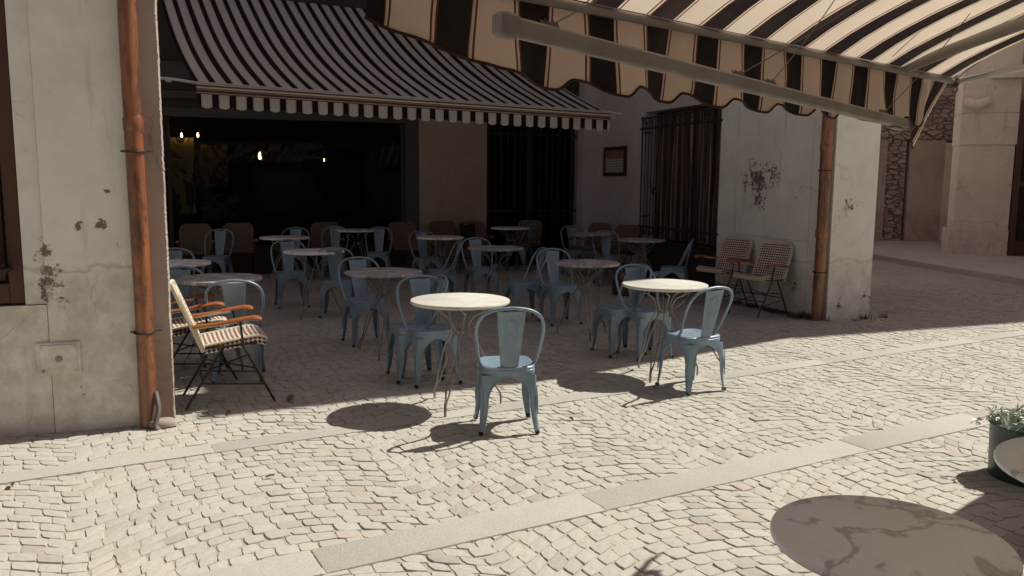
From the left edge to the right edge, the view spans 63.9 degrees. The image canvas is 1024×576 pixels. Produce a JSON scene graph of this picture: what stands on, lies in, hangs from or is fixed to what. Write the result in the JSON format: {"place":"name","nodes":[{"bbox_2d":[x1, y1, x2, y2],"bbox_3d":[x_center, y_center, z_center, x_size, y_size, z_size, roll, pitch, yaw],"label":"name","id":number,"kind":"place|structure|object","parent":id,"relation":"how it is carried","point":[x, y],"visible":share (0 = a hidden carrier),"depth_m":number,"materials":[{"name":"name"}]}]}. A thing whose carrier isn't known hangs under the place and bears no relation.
{"place":"outdoors","nodes":[
{"label":"outdoors","id":0,"kind":"place"},
{"bbox_2d":[0,259,1023,575],"bbox_3d":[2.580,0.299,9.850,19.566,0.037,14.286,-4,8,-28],"label":"cobbled street","id":1,"kind":"structure","parent":0,"point":[918,385],"depth_m":4.89,"materials":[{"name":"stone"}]},
{"bbox_2d":[0,0,175,437],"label":"corner house","id":2,"kind":"structure","parent":1,"relation":"on","point":[65,248],"depth_m":4.89,"materials":[{"name":"paint"}]},
{"bbox_2d":[0,267,11,273],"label":"window plant","id":3,"kind":"object","parent":2,"relation":"in","point":[4,270],"depth_m":4.73,"materials":[{"name":"brown plant"}]},
{"bbox_2d":[0,0,25,303],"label":"window","id":4,"kind":"structure","parent":2,"relation":"in","point":[13,290],"depth_m":4.79,"materials":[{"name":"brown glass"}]},
{"bbox_2d":[35,341,81,375],"bbox_3d":[-2.732,0.424,4.952,0.240,0.200,0.032,-2,8,-20],"label":"cover plate","id":5,"kind":"object","parent":2,"relation":"attached to","point":[58,358],"visible":1,"depth_m":4.94,"materials":[{"name":"paint"}]},
{"bbox_2d":[117,0,161,430],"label":"drainpipe","id":6,"kind":"object","parent":2,"relation":"attached to","point":[148,392],"visible":1,"depth_m":4.93,"materials":[{"name":"brown metal"}]},
{"bbox_2d":[149,417,177,428],"bbox_3d":[-2.186,0.845,5.140,0.170,0.080,0.098,-2,8,-20],"label":"stone","id":7,"kind":"object","parent":1,"relation":"on","point":[166,422],"visible":0.87,"depth_m":5.11,"materials":[{"name":"beige stone"}]},
{"bbox_2d":[168,248,194,310],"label":"metal chair","id":8,"kind":"object","parent":1,"relation":"on","point":[175,255],"visible":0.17,"depth_m":8.77,"materials":[{"name":"blue metal"}]},
{"bbox_2d":[169,266,206,367],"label":"metal chair","id":9,"kind":"object","parent":1,"relation":"on","point":[183,289],"visible":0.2,"depth_m":6.95,"materials":[{"name":"blue metal"}]},
{"bbox_2d":[169,259,210,310],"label":"cafe table","id":10,"kind":"object","parent":1,"relation":"on","point":[194,263],"visible":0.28,"depth_m":7.84,"materials":[{"name":"beige stone"}]},
{"bbox_2d":[175,223,214,272],"bbox_3d":[-4.762,-0.532,12.385,0.557,0.848,0.669,-2,8,-20],"label":"wicker armchair","id":11,"kind":"object","parent":1,"relation":"on","point":[192,237],"visible":0.8,"depth_m":12.54,"materials":[{"name":"brown wicker"}]},
{"bbox_2d":[170,293,237,379],"bbox_3d":[-2.504,0.283,6.311,0.669,0.848,0.557,-4,8,-28],"label":"wicker armchair","id":12,"kind":"object","parent":1,"relation":"on","point":[180,327],"visible":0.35,"depth_m":6.21,"materials":[{"name":"beige wicker"}]},
{"bbox_2d":[201,229,233,273],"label":"metal chair","id":13,"kind":"object","parent":1,"relation":"on","point":[221,259],"visible":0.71,"depth_m":12.06,"materials":[{"name":"blue metal"}]},
{"bbox_2d":[174,273,261,369],"bbox_3d":[-2.382,0.282,6.716,0.674,0.740,0.674,-6,10,-40],"label":"cafe table","id":14,"kind":"object","parent":1,"relation":"on","point":[200,280],"visible":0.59,"depth_m":6.61,"materials":[{"name":"white stone"}]},
{"bbox_2d":[170,279,275,409],"bbox_3d":[-2.031,0.363,5.729,0.669,0.848,0.557,-3,8,-24],"label":"wicker armchair","id":15,"kind":"object","parent":1,"relation":"on","point":[235,336],"visible":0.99,"depth_m":5.61,"materials":[{"name":"beige wicker"}]},
{"bbox_2d":[204,279,265,382],"bbox_3d":[-2.113,0.306,6.319,0.429,0.801,0.437,-1,8,-14],"label":"metal chair","id":16,"kind":"object","parent":1,"relation":"on","point":[233,294],"visible":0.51,"depth_m":6.15,"materials":[{"name":"blue metal"}]},
{"bbox_2d":[222,223,258,273],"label":"wicker armchair","id":17,"kind":"object","parent":1,"relation":"on","point":[244,240],"visible":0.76,"depth_m":12.85,"materials":[{"name":"brown wicker"}]},
{"bbox_2d":[259,235,309,291],"bbox_3d":[-3.147,-0.340,11.406,0.674,0.740,0.674,3,8,20],"label":"cafe table","id":18,"kind":"object","parent":1,"relation":"on","point":[281,237],"visible":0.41,"depth_m":11.27,"materials":[{"name":"stone"}]},
{"bbox_2d":[270,239,309,308],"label":"metal chair","id":19,"kind":"object","parent":1,"relation":"on","point":[288,273],"visible":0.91,"depth_m":10.03,"materials":[{"name":"blue metal"}]},
{"bbox_2d":[281,227,309,280],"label":"metal chair","id":20,"kind":"object","parent":1,"relation":"on","point":[295,231],"visible":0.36,"depth_m":12.67,"materials":[{"name":"blue metal"}]},
{"bbox_2d":[283,248,343,319],"bbox_3d":[-2.230,-0.053,9.274,0.674,0.740,0.674,0,7,0],"label":"cafe table","id":21,"kind":"object","parent":1,"relation":"on","point":[305,252],"visible":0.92,"depth_m":9.15,"materials":[{"name":"beige stone"}]},
{"bbox_2d":[310,222,344,278],"bbox_3d":[-2.958,-0.609,13.081,0.557,0.848,0.669,-2,8,-15],"label":"wicker armchair","id":22,"kind":"object","parent":1,"relation":"on","point":[317,229],"visible":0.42,"depth_m":13.24,"materials":[{"name":"brown wicker"}]},
{"bbox_2d":[315,247,354,317],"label":"metal chair","id":23,"kind":"object","parent":1,"relation":"on","point":[334,261],"visible":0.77,"depth_m":9.14,"materials":[{"name":"blue metal"}]},
{"bbox_2d":[321,226,348,278],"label":"metal chair","id":24,"kind":"object","parent":1,"relation":"on","point":[335,237],"visible":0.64,"depth_m":12.96,"materials":[{"name":"blue metal"}]},
{"bbox_2d":[337,229,373,260],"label":"cafe table","id":25,"kind":"object","parent":1,"relation":"on","point":[359,231],"visible":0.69,"depth_m":13.01,"materials":[{"name":"grey stone"}]},
{"bbox_2d":[337,256,389,346],"bbox_3d":[-1.403,0.117,7.798,0.429,0.801,0.437,-4,8,-28],"label":"metal chair","id":26,"kind":"object","parent":1,"relation":"on","point":[358,304],"visible":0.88,"depth_m":7.79,"materials":[{"name":"blue metal"}]},
{"bbox_2d":[365,227,392,279],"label":"metal chair","id":27,"kind":"object","parent":1,"relation":"on","point":[379,252],"visible":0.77,"depth_m":12.89,"materials":[{"name":"blue metal"}]},
{"bbox_2d":[344,267,421,360],"bbox_3d":[-1.132,0.220,7.262,0.674,0.740,0.674,-2,8,-18],"label":"cafe table","id":28,"kind":"object","parent":1,"relation":"on","point":[378,273],"visible":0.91,"depth_m":7.17,"materials":[{"name":"grey stone"}]},
{"bbox_2d":[387,222,419,267],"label":"wicker armchair","id":29,"kind":"object","parent":1,"relation":"on","point":[402,232],"visible":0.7,"depth_m":13.54,"materials":[{"name":"brown wicker"}]},
{"bbox_2d":[386,274,447,383],"bbox_3d":[-0.737,0.301,6.436,0.437,0.801,0.429,-3,8,-22],"label":"metal chair","id":30,"kind":"object","parent":1,"relation":"on","point":[399,334],"visible":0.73,"depth_m":6.35,"materials":[{"name":"blue metal"}]},
{"bbox_2d":[409,230,442,278],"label":"metal chair","id":31,"kind":"object","parent":1,"relation":"on","point":[422,261],"visible":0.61,"depth_m":12.02,"materials":[{"name":"blue metal"}]},
{"bbox_2d":[396,274,461,387],"bbox_3d":[-0.641,0.316,6.327,0.429,0.801,0.437,-3,8,-26],"label":"metal chair","id":32,"kind":"object","parent":1,"relation":"on","point":[422,340],"visible":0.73,"depth_m":6.26,"materials":[{"name":"blue metal"}]},
{"bbox_2d":[416,235,463,290],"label":"cafe table","id":33,"kind":"object","parent":1,"relation":"on","point":[439,237],"visible":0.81,"depth_m":11.59,"materials":[{"name":"beige stone"}]},
{"bbox_2d":[429,221,460,273],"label":"wicker armchair","id":34,"kind":"object","parent":1,"relation":"on","point":[442,227],"visible":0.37,"depth_m":14.00,"materials":[{"name":"brown wicker"}]},
{"bbox_2d":[427,239,462,293],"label":"metal chair","id":35,"kind":"object","parent":1,"relation":"on","point":[450,274],"visible":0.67,"depth_m":10.19,"materials":[{"name":"blue metal"}]},
{"bbox_2d":[8,0,884,319],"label":"cafe building","id":36,"kind":"structure","parent":1,"relation":"on","point":[374,172],"depth_m":14.00,"materials":[{"name":"paint"}]},
{"bbox_2d":[170,137,196,213],"bbox_3d":[-5.559,-1.851,13.542,0.620,1.250,0.012,-2,8,-20],"label":"poster","id":37,"kind":"object","parent":36,"relation":"attached to","point":[183,176],"visible":0.59,"depth_m":13.58,"materials":[{"name":"brown paper"}]},
{"bbox_2d":[194,144,228,186],"bbox_3d":[-5.058,-2.051,13.752,0.560,0.700,0.012,-2,8,-20],"label":"poster","id":38,"kind":"object","parent":36,"relation":"attached to","point":[211,164],"visible":1,"depth_m":13.76,"materials":[{"name":"black paper"}]},
{"bbox_2d":[258,150,267,163],"bbox_3d":[-4.183,-2.205,13.810,0.156,0.229,0.143,-1,8,-11],"label":"wall lamp","id":39,"kind":"object","parent":36,"relation":"attached to","point":[263,155],"visible":1,"depth_m":13.76,"materials":[{"name":"glass"}]},
{"bbox_2d":[164,116,405,274],"bbox_3d":[-3.614,-1.483,13.448,3.755,2.476,0.081,-2,8,-20],"label":"window","id":40,"kind":"structure","parent":36,"relation":"in","point":[264,265],"depth_m":13.40,"materials":[{"name":"brown glass"}]},
{"bbox_2d":[160,0,621,131],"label":"terrace awning","id":41,"kind":"object","parent":36,"relation":"attached to","point":[284,55],"visible":0.81,"depth_m":11.01,"materials":[{"name":"fabric"}]},
{"bbox_2d":[486,123,574,265],"bbox_3d":[0.318,-1.743,14.974,1.740,2.655,0.101,-2,8,-20],"label":"glazed door","id":42,"kind":"structure","parent":36,"relation":"in","point":[571,146],"depth_m":14.99,"materials":[{"name":"brown glass"}]},
{"bbox_2d":[603,146,626,175],"bbox_3d":[1.766,-2.177,14.123,0.040,0.500,0.820,-2,8,-20],"label":"framed notice","id":43,"kind":"object","parent":36,"relation":"attached to","point":[614,161],"visible":1,"depth_m":14.10,"materials":[{"name":"brown wood"}]},
{"bbox_2d":[654,106,711,246],"bbox_3d":[2.701,-1.636,12.132,0.120,2.010,2.104,-2,8,-20],"label":"side window","id":44,"kind":"structure","parent":36,"relation":"in","point":[706,245],"depth_m":13.04,"materials":[{"name":"brown wood"}]},
{"bbox_2d":[656,107,721,244],"bbox_3d":[2.623,-1.645,12.115,0.080,1.920,1.880,-2,8,-20],"label":"window grille","id":45,"kind":"object","parent":36,"relation":"hanging from","point":[690,174],"visible":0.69,"depth_m":12.13,"materials":[{"name":"black metal"}]},
{"bbox_2d":[811,51,837,320],"bbox_3d":[3.484,-3.603,8.797,0.154,8.001,0.162,3,8,17],"label":"drainpipe","id":46,"kind":"object","parent":36,"relation":"attached to","point":[824,170],"visible":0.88,"depth_m":9.11,"materials":[{"name":"brown metal"}]},
{"bbox_2d":[410,293,509,416],"bbox_3d":[-0.353,0.443,5.606,0.674,0.740,0.674,0,7,-2],"label":"cafe table","id":47,"kind":"object","parent":1,"relation":"on","point":[458,302],"visible":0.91,"depth_m":5.50,"materials":[{"name":"stone"}]},
{"bbox_2d":[458,221,493,265],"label":"wicker armchair","id":48,"kind":"object","parent":1,"relation":"on","point":[480,229],"visible":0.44,"depth_m":14.12,"materials":[{"name":"brown wicker"}]},
{"bbox_2d":[459,223,475,241],"bbox_3d":[-0.734,-0.917,13.575,0.260,0.310,0.097,-2,8,-15],"label":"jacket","id":49,"kind":"object","parent":48,"relation":"on","point":[466,231],"visible":0.91,"depth_m":13.57,"materials":[{"name":"black fabric"}]},
{"bbox_2d":[461,237,498,294],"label":"metal chair","id":50,"kind":"object","parent":1,"relation":"on","point":[476,272],"visible":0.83,"depth_m":10.65,"materials":[{"name":"blue metal"}]},
{"bbox_2d":[468,245,523,306],"bbox_3d":[-0.199,-0.123,9.929,0.674,0.740,0.674,2,8,10],"label":"cafe table","id":51,"kind":"object","parent":1,"relation":"on","point":[496,248],"visible":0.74,"depth_m":9.82,"materials":[{"name":"beige stone"}]},
{"bbox_2d":[473,307,544,435],"bbox_3d":[-0.033,0.480,5.114,0.429,0.801,0.437,-1,8,-8],"label":"metal chair","id":52,"kind":"object","parent":1,"relation":"on","point":[493,371],"visible":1,"depth_m":4.98,"materials":[{"name":"blue metal"}]},
{"bbox_2d":[491,226,529,271],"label":"cafe table","id":53,"kind":"object","parent":1,"relation":"on","point":[505,228],"visible":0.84,"depth_m":14.01,"materials":[{"name":"beige stone"}]},
{"bbox_2d":[506,224,536,270],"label":"metal chair","id":54,"kind":"object","parent":1,"relation":"on","point":[523,252],"visible":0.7,"depth_m":14.12,"materials":[{"name":"blue metal"}]},
{"bbox_2d":[506,220,542,271],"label":"wicker armchair","id":55,"kind":"object","parent":1,"relation":"on","point":[535,240],"visible":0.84,"depth_m":14.39,"materials":[{"name":"brown wicker"}]},
{"bbox_2d":[504,247,547,319],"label":"metal chair","id":56,"kind":"object","parent":1,"relation":"on","point":[516,288],"visible":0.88,"depth_m":9.12,"materials":[{"name":"blue metal"}]},
{"bbox_2d":[536,248,582,325],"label":"metal chair","id":57,"kind":"object","parent":1,"relation":"on","point":[554,288],"visible":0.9,"depth_m":9.01,"materials":[{"name":"blue metal"}]},
{"bbox_2d":[560,225,590,275],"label":"metal chair","id":58,"kind":"object","parent":1,"relation":"on","point":[572,253],"visible":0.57,"depth_m":13.68,"materials":[{"name":"blue metal"}]},
{"bbox_2d":[552,259,619,340],"bbox_3d":[0.729,0.111,8.204,0.674,0.740,0.674,1,8,5],"label":"cafe table","id":59,"kind":"object","parent":1,"relation":"on","point":[583,263],"visible":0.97,"depth_m":8.12,"materials":[{"name":"beige stone"}]},
{"bbox_2d":[567,222,610,276],"bbox_3d":[1.288,-0.652,13.663,0.669,0.848,0.558,-7,11,-45],"label":"wicker armchair","id":60,"kind":"object","parent":1,"relation":"on","point":[594,226],"visible":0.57,"depth_m":13.74,"materials":[{"name":"wicker"}]},
{"bbox_2d":[569,232,612,282],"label":"cafe table","id":61,"kind":"object","parent":1,"relation":"on","point":[587,234],"visible":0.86,"depth_m":12.55,"materials":[{"name":"beige stone"}]},
{"bbox_2d":[592,230,622,285],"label":"metal chair","id":62,"kind":"object","parent":1,"relation":"on","point":[605,243],"visible":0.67,"depth_m":12.45,"materials":[{"name":"blue metal"}]},
{"bbox_2d":[596,225,640,278],"bbox_3d":[1.685,-0.565,13.022,0.557,0.848,0.669,7,10,40],"label":"wicker armchair","id":63,"kind":"object","parent":1,"relation":"on","point":[627,231],"visible":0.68,"depth_m":13.12,"materials":[{"name":"brown wicker"}]},
{"bbox_2d":[590,264,651,357],"bbox_3d":[0.994,0.187,7.408,0.437,0.801,0.429,-3,8,-22],"label":"metal chair","id":64,"kind":"object","parent":1,"relation":"on","point":[614,314],"visible":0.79,"depth_m":7.34,"materials":[{"name":"blue metal"}]},
{"bbox_2d":[612,279,647,295],"bbox_3d":[1.620,-0.009,11.243,0.440,0.200,0.240,-2,8,-17],"label":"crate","id":65,"kind":"object","parent":1,"relation":"on","point":[624,291],"visible":0.38,"depth_m":11.12,"materials":[{"name":"brown wood"}]},
{"bbox_2d":[617,238,665,271],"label":"cafe table","id":66,"kind":"object","parent":1,"relation":"on","point":[642,240],"visible":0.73,"depth_m":11.38,"materials":[{"name":"beige stone"}]},
{"bbox_2d":[615,264,673,360],"bbox_3d":[1.174,0.202,7.306,0.429,0.801,0.437,-3,8,-24],"label":"metal chair","id":67,"kind":"object","parent":1,"relation":"on","point":[642,317],"visible":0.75,"depth_m":7.28,"materials":[{"name":"blue metal"}]},
{"bbox_2d":[648,271,667,296],"bbox_3d":[1.980,-0.061,11.135,0.264,0.336,0.264,0,7,0],"label":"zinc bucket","id":68,"kind":"object","parent":1,"relation":"on","point":[656,274],"visible":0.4,"depth_m":11.07,"materials":[{"name":"metal"}]},
{"bbox_2d":[622,279,708,382],"bbox_3d":[1.207,0.332,6.548,0.674,0.740,0.674,2,8,10],"label":"cafe table","id":69,"kind":"object","parent":1,"relation":"on","point":[666,285],"visible":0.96,"depth_m":6.45,"materials":[{"name":"white stone"}]},
{"bbox_2d":[658,239,693,300],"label":"metal chair","id":70,"kind":"object","parent":1,"relation":"on","point":[680,271],"visible":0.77,"depth_m":10.74,"materials":[{"name":"blue metal"}]},
{"bbox_2d":[655,286,732,395],"bbox_3d":[1.363,0.359,6.119,0.429,0.801,0.437,-4,9,-30],"label":"metal chair","id":71,"kind":"object","parent":1,"relation":"on","point":[691,343],"visible":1,"depth_m":5.98,"materials":[{"name":"blue metal"}]},
{"bbox_2d":[692,236,752,303],"bbox_3d":[2.679,-0.215,10.417,0.669,0.848,0.557,-5,9,-38],"label":"wicker armchair","id":72,"kind":"object","parent":1,"relation":"on","point":[732,248],"visible":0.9,"depth_m":10.47,"materials":[{"name":"beige wicker"}]},
{"bbox_2d":[728,241,793,318],"bbox_3d":[2.938,-0.116,9.673,0.669,0.848,0.557,-5,9,-38],"label":"wicker armchair","id":73,"kind":"object","parent":1,"relation":"on","point":[771,263],"visible":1,"depth_m":9.71,"materials":[{"name":"beige wicker"}]},
{"bbox_2d":[732,300,887,321],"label":"wall foot grass","id":74,"kind":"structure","parent":1,"relation":"on","point":[806,316],"depth_m":9.59,"materials":[{"name":"green plant"}]},
{"bbox_2d":[770,495,1022,575],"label":"cafe table","id":75,"kind":"object","parent":1,"relation":"on","point":[842,535],"visible":1,"depth_m":1.96,"materials":[{"name":"stone"}]},
{"bbox_2d":[874,63,958,240],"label":"alley wall","id":76,"kind":"structure","parent":1,"relation":"on","point":[913,191],"depth_m":20.41,"materials":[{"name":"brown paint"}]},
{"bbox_2d":[970,404,1023,486],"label":"plant pot","id":77,"kind":"object","parent":1,"relation":"on","point":[1007,425],"visible":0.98,"depth_m":4.33,"materials":[{"name":"green ceramic"}]},
{"bbox_2d":[994,437,1023,482],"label":"cafe table","id":78,"kind":"object","parent":1,"relation":"on","point":[1009,457],"visible":1,"depth_m":2.45,"materials":[{"name":"stone"}]},
{"bbox_2d":[0,330,1023,484],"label":"paving band","id":79,"kind":"object","parent":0,"point":[75,468],"visible":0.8,"depth_m":5.29,"materials":[{"name":"stone"}]},
{"bbox_2d":[186,400,1023,575],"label":"paving band","id":80,"kind":"object","parent":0,"point":[353,554],"visible":0.84,"depth_m":3.91,"materials":[{"name":"stone"}]},
{"bbox_2d":[873,240,1023,284],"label":"pavement","id":81,"kind":"structure","parent":0,"point":[933,256],"depth_m":15.62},
{"bbox_2d":[940,40,1023,255],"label":"stone house","id":82,"kind":"structure","parent":0,"point":[986,207],"depth_m":16.54,"materials":[{"name":"beige stone"}]},
{"bbox_2d":[1007,100,1023,255],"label":"door","id":83,"kind":"structure","parent":82,"relation":"in","point":[1015,246],"depth_m":16.47,"materials":[{"name":"brown wood"}]},
{"bbox_3d":[-1.273,0.128,-2.427,18.000,3.550,0.510,-6,10,-40],"label":"opposite house","id":84,"kind":"object","parent":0,"visible":0},
{"bbox_2d":[364,0,1023,148],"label":"street awning","id":85,"kind":"object","parent":84,"relation":"attached to","point":[553,45],"visible":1,"depth_m":2.54,"materials":[{"name":"fabric"}]}
]}

